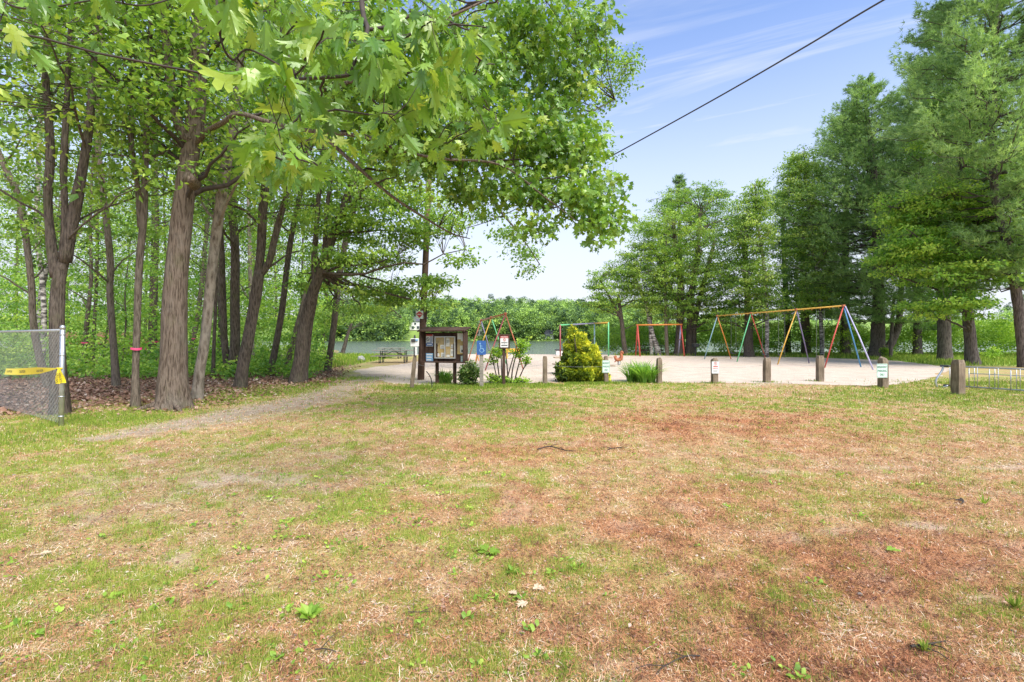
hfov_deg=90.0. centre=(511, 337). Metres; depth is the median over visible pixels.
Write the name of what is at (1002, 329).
thicket
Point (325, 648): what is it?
fallen twig
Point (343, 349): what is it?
lakeside tree
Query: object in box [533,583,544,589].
dry leaf
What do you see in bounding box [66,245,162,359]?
sapling
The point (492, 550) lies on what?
weed plant
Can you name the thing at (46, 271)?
birch tree
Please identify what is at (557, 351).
storage box
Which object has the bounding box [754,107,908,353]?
pine tree
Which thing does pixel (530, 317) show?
woods
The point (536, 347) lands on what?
lake
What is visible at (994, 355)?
bush
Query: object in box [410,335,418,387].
leaning post
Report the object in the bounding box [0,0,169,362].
maple tree
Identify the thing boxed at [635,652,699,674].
fallen twig
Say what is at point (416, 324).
house
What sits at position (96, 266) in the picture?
maple tree
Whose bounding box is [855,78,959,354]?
pine tree
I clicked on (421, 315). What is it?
utility pole
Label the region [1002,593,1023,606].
weed plant
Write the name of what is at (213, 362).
maple tree
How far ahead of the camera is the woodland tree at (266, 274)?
52.88 m
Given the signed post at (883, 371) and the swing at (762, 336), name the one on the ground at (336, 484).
the signed post at (883, 371)
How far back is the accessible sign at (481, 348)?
15.29 m
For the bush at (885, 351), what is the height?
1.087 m
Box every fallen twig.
[315,631,339,657]
[408,597,444,611]
[537,444,570,450]
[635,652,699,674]
[910,640,952,662]
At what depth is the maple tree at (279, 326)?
19.85 m
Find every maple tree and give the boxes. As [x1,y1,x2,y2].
[0,0,120,388]
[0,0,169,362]
[0,0,184,386]
[0,0,277,406]
[20,31,170,365]
[60,0,400,399]
[86,34,211,360]
[131,36,278,375]
[146,24,282,365]
[147,56,258,358]
[167,24,314,355]
[205,0,362,375]
[283,290,305,367]
[575,252,671,354]
[620,203,737,354]
[643,240,699,355]
[646,179,750,354]
[751,179,859,352]
[858,78,1023,364]
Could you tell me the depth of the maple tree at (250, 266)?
26.40 m
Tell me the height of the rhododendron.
0.960 m
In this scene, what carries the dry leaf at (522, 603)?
on the ground at (336, 484)
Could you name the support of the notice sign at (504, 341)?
on the ground at (336, 484)
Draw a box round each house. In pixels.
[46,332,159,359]
[409,316,426,329]
[476,321,483,335]
[544,330,553,338]
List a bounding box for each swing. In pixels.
[762,314,768,354]
[777,313,784,355]
[816,310,824,356]
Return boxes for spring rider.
[613,351,623,364]
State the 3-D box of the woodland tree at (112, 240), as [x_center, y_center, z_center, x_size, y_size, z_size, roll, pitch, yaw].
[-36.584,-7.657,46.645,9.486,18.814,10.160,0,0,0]
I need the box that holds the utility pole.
[416,180,431,379]
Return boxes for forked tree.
[0,0,261,415]
[101,0,388,387]
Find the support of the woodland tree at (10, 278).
on the ground at (336, 484)
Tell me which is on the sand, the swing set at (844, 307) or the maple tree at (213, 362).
the swing set at (844, 307)
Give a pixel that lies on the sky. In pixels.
(695, 52)
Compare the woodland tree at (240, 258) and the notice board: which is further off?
the woodland tree at (240, 258)
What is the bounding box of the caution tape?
[4,367,65,383]
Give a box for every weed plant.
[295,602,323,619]
[472,544,499,555]
[507,565,520,574]
[914,635,934,651]
[977,494,991,503]
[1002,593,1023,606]
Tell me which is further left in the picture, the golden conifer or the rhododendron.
the rhododendron
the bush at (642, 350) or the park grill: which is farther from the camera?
the bush at (642, 350)
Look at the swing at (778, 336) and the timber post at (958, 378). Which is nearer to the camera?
the timber post at (958, 378)
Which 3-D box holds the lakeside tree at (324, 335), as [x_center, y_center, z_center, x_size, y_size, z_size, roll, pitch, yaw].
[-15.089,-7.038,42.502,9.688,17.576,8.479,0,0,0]
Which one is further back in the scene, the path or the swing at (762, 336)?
the swing at (762, 336)
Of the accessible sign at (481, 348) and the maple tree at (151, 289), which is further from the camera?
the maple tree at (151, 289)
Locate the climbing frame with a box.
[560,322,608,355]
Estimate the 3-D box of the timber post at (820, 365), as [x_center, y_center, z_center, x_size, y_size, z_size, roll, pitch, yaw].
[10.440,1.158,17.357,0.205,1.085,0.213,0,0,0]
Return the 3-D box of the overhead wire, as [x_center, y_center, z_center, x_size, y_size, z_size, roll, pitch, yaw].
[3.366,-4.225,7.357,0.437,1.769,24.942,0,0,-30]
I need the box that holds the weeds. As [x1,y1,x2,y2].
[0,393,1022,681]
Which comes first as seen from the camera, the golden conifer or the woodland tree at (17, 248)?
the golden conifer
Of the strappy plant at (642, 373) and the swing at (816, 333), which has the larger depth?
the swing at (816, 333)
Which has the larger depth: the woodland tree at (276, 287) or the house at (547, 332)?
the house at (547, 332)
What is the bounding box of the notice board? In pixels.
[417,327,470,383]
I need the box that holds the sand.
[354,354,948,385]
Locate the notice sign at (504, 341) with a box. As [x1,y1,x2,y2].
[499,334,509,384]
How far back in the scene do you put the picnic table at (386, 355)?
29.85 m
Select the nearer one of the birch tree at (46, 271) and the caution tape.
the caution tape
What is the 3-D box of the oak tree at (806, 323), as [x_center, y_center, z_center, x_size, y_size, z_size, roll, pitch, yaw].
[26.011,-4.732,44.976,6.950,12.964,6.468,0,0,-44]
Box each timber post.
[543,356,546,383]
[656,357,661,382]
[763,357,770,382]
[816,355,824,381]
[950,359,965,394]
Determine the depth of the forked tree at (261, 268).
15.10 m
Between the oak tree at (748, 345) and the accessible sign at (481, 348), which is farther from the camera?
the oak tree at (748, 345)
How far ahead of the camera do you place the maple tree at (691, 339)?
43.17 m
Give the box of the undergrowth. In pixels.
[0,258,340,380]
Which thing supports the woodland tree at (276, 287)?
on the ground at (336, 484)
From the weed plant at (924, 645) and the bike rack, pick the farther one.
the bike rack
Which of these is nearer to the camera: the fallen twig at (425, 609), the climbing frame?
the fallen twig at (425, 609)
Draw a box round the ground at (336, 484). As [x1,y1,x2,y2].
[0,320,1023,681]
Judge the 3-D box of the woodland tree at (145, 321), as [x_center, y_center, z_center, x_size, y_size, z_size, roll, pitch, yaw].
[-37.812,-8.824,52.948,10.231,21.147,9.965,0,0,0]
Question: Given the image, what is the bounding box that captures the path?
[95,373,384,438]
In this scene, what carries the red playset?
on the sand
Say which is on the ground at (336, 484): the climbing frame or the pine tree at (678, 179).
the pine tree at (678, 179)
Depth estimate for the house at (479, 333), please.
243.50 m
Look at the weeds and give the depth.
2.95 m
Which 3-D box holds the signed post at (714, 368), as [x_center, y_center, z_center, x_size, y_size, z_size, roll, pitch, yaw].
[6.591,1.183,16.686,0.253,1.033,0.224,0,0,0]
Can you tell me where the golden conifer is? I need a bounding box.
[552,324,611,381]
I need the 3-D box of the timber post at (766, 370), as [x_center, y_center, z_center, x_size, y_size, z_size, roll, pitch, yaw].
[8.443,1.177,16.973,0.200,1.045,0.208,0,0,0]
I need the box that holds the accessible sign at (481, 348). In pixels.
[477,341,485,386]
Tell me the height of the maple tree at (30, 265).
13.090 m
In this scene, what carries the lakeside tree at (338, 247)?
on the ground at (336, 484)
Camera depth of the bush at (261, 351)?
22.82 m
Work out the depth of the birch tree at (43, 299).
22.86 m
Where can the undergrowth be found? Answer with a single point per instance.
(125, 364)
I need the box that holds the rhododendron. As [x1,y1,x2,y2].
[456,359,485,385]
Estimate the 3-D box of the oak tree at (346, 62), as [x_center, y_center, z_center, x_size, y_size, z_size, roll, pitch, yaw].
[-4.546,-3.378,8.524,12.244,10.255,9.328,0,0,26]
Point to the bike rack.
(969, 373)
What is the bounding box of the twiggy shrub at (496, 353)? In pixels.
[483,336,533,383]
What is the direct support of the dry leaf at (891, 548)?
on the ground at (336, 484)
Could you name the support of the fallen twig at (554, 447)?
on the ground at (336, 484)
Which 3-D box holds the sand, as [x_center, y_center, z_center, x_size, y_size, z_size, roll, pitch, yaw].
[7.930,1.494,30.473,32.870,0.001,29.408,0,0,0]
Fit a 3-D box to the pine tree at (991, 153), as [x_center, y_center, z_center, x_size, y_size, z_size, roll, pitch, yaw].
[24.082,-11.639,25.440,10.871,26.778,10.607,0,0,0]
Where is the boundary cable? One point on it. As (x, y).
(668, 365)
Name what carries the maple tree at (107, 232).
on the ground at (336, 484)
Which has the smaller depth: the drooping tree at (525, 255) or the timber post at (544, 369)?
the timber post at (544, 369)
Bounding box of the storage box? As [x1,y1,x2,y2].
[555,349,562,354]
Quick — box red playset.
[635,324,684,355]
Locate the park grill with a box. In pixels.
[692,344,698,355]
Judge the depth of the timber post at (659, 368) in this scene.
16.53 m
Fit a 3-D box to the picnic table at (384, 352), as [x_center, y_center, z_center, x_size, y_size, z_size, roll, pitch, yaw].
[-8.590,1.124,36.500,1.965,0.748,1.754,0,0,0]
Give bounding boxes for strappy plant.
[427,368,457,383]
[613,359,671,382]
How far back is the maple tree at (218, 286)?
24.70 m
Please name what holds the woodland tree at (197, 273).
on the ground at (336, 484)
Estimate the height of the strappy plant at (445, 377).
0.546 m
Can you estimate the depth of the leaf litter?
4.22 m
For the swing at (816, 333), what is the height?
2.529 m
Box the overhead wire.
[429,0,884,237]
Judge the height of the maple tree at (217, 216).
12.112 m
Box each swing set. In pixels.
[468,312,522,370]
[704,305,873,369]
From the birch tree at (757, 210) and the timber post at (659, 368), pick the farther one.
the birch tree at (757, 210)
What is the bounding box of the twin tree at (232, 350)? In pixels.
[150,18,312,374]
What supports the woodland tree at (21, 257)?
on the ground at (336, 484)
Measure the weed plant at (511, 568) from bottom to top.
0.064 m
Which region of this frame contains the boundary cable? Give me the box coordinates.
[418,364,932,367]
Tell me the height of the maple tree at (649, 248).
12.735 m
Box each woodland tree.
[0,106,33,313]
[0,162,71,341]
[0,175,132,331]
[0,235,37,326]
[31,149,169,331]
[89,169,240,330]
[92,208,200,330]
[135,103,271,328]
[168,183,292,331]
[192,98,342,328]
[209,197,299,330]
[240,182,357,329]
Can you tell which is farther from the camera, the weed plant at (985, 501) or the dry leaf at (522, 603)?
the weed plant at (985, 501)
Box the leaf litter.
[0,359,1023,681]
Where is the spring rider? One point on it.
(619, 359)
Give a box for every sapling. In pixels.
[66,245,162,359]
[69,213,166,361]
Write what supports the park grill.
on the sand
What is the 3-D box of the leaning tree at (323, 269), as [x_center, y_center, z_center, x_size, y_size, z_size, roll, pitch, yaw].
[-6.462,-4.141,19.481,6.098,11.782,14.354,0,0,-35]
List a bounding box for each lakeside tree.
[276,153,386,353]
[288,189,385,305]
[299,267,412,353]
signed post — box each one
[602,356,609,381]
[711,358,718,382]
[877,356,888,387]
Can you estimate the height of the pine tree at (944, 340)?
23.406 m
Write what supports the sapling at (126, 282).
on the ground at (336, 484)
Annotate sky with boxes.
[0,0,1023,319]
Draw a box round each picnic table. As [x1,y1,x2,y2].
[370,350,413,362]
[381,348,405,357]
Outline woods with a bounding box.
[1,294,1012,340]
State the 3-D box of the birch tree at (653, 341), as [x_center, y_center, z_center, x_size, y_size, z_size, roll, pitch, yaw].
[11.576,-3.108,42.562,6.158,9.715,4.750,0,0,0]
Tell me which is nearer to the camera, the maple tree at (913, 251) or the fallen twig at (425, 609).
the fallen twig at (425, 609)
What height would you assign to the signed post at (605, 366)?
1.098 m
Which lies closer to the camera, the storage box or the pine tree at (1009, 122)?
the pine tree at (1009, 122)
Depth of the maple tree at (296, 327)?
22.50 m
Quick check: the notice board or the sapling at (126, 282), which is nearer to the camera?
the notice board
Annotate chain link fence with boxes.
[0,325,65,425]
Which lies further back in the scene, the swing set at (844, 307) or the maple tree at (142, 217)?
the swing set at (844, 307)
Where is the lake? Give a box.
[1,341,1015,354]
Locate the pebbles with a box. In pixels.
[0,391,1020,681]
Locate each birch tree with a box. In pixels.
[0,5,118,357]
[1,13,133,335]
[614,240,686,354]
[720,176,790,356]
[765,143,848,355]
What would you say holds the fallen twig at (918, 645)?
on the ground at (336, 484)
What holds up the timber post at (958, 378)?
on the ground at (336, 484)
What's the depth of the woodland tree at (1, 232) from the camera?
36.43 m
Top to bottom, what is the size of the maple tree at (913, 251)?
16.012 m
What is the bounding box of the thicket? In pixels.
[587,313,1015,354]
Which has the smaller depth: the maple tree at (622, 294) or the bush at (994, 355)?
the bush at (994, 355)
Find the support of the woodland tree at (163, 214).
on the ground at (336, 484)
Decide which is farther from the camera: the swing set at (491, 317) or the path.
the swing set at (491, 317)
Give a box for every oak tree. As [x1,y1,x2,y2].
[0,0,638,411]
[702,217,810,356]
[770,227,840,353]
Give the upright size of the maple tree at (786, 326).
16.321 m
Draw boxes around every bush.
[252,345,282,367]
[637,345,664,353]
[878,345,895,355]
[980,346,1004,359]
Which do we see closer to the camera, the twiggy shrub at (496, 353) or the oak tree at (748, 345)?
the twiggy shrub at (496, 353)
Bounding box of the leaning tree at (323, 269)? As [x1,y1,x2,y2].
[268,80,490,383]
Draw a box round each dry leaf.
[516,600,527,606]
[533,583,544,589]
[887,545,900,551]
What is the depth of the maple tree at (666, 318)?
41.72 m
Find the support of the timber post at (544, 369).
on the ground at (336, 484)
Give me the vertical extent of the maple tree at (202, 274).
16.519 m
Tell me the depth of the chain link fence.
9.28 m
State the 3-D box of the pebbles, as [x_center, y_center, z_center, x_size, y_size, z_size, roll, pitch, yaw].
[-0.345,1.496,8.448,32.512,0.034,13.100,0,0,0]
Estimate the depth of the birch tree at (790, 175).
39.58 m
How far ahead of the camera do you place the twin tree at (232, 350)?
19.83 m
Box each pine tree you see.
[655,173,711,348]
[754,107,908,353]
[769,70,950,357]
[849,1,1023,360]
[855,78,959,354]
[867,0,1023,367]
[979,9,1023,297]
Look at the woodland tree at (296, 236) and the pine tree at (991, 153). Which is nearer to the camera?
the pine tree at (991, 153)
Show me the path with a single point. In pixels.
(266, 408)
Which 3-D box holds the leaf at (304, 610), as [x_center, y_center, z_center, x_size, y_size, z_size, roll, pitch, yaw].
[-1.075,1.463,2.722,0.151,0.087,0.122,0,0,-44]
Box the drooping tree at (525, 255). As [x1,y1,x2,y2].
[323,0,646,371]
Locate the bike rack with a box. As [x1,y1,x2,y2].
[935,365,1023,390]
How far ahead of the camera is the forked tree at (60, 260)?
9.84 m
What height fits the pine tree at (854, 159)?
21.437 m

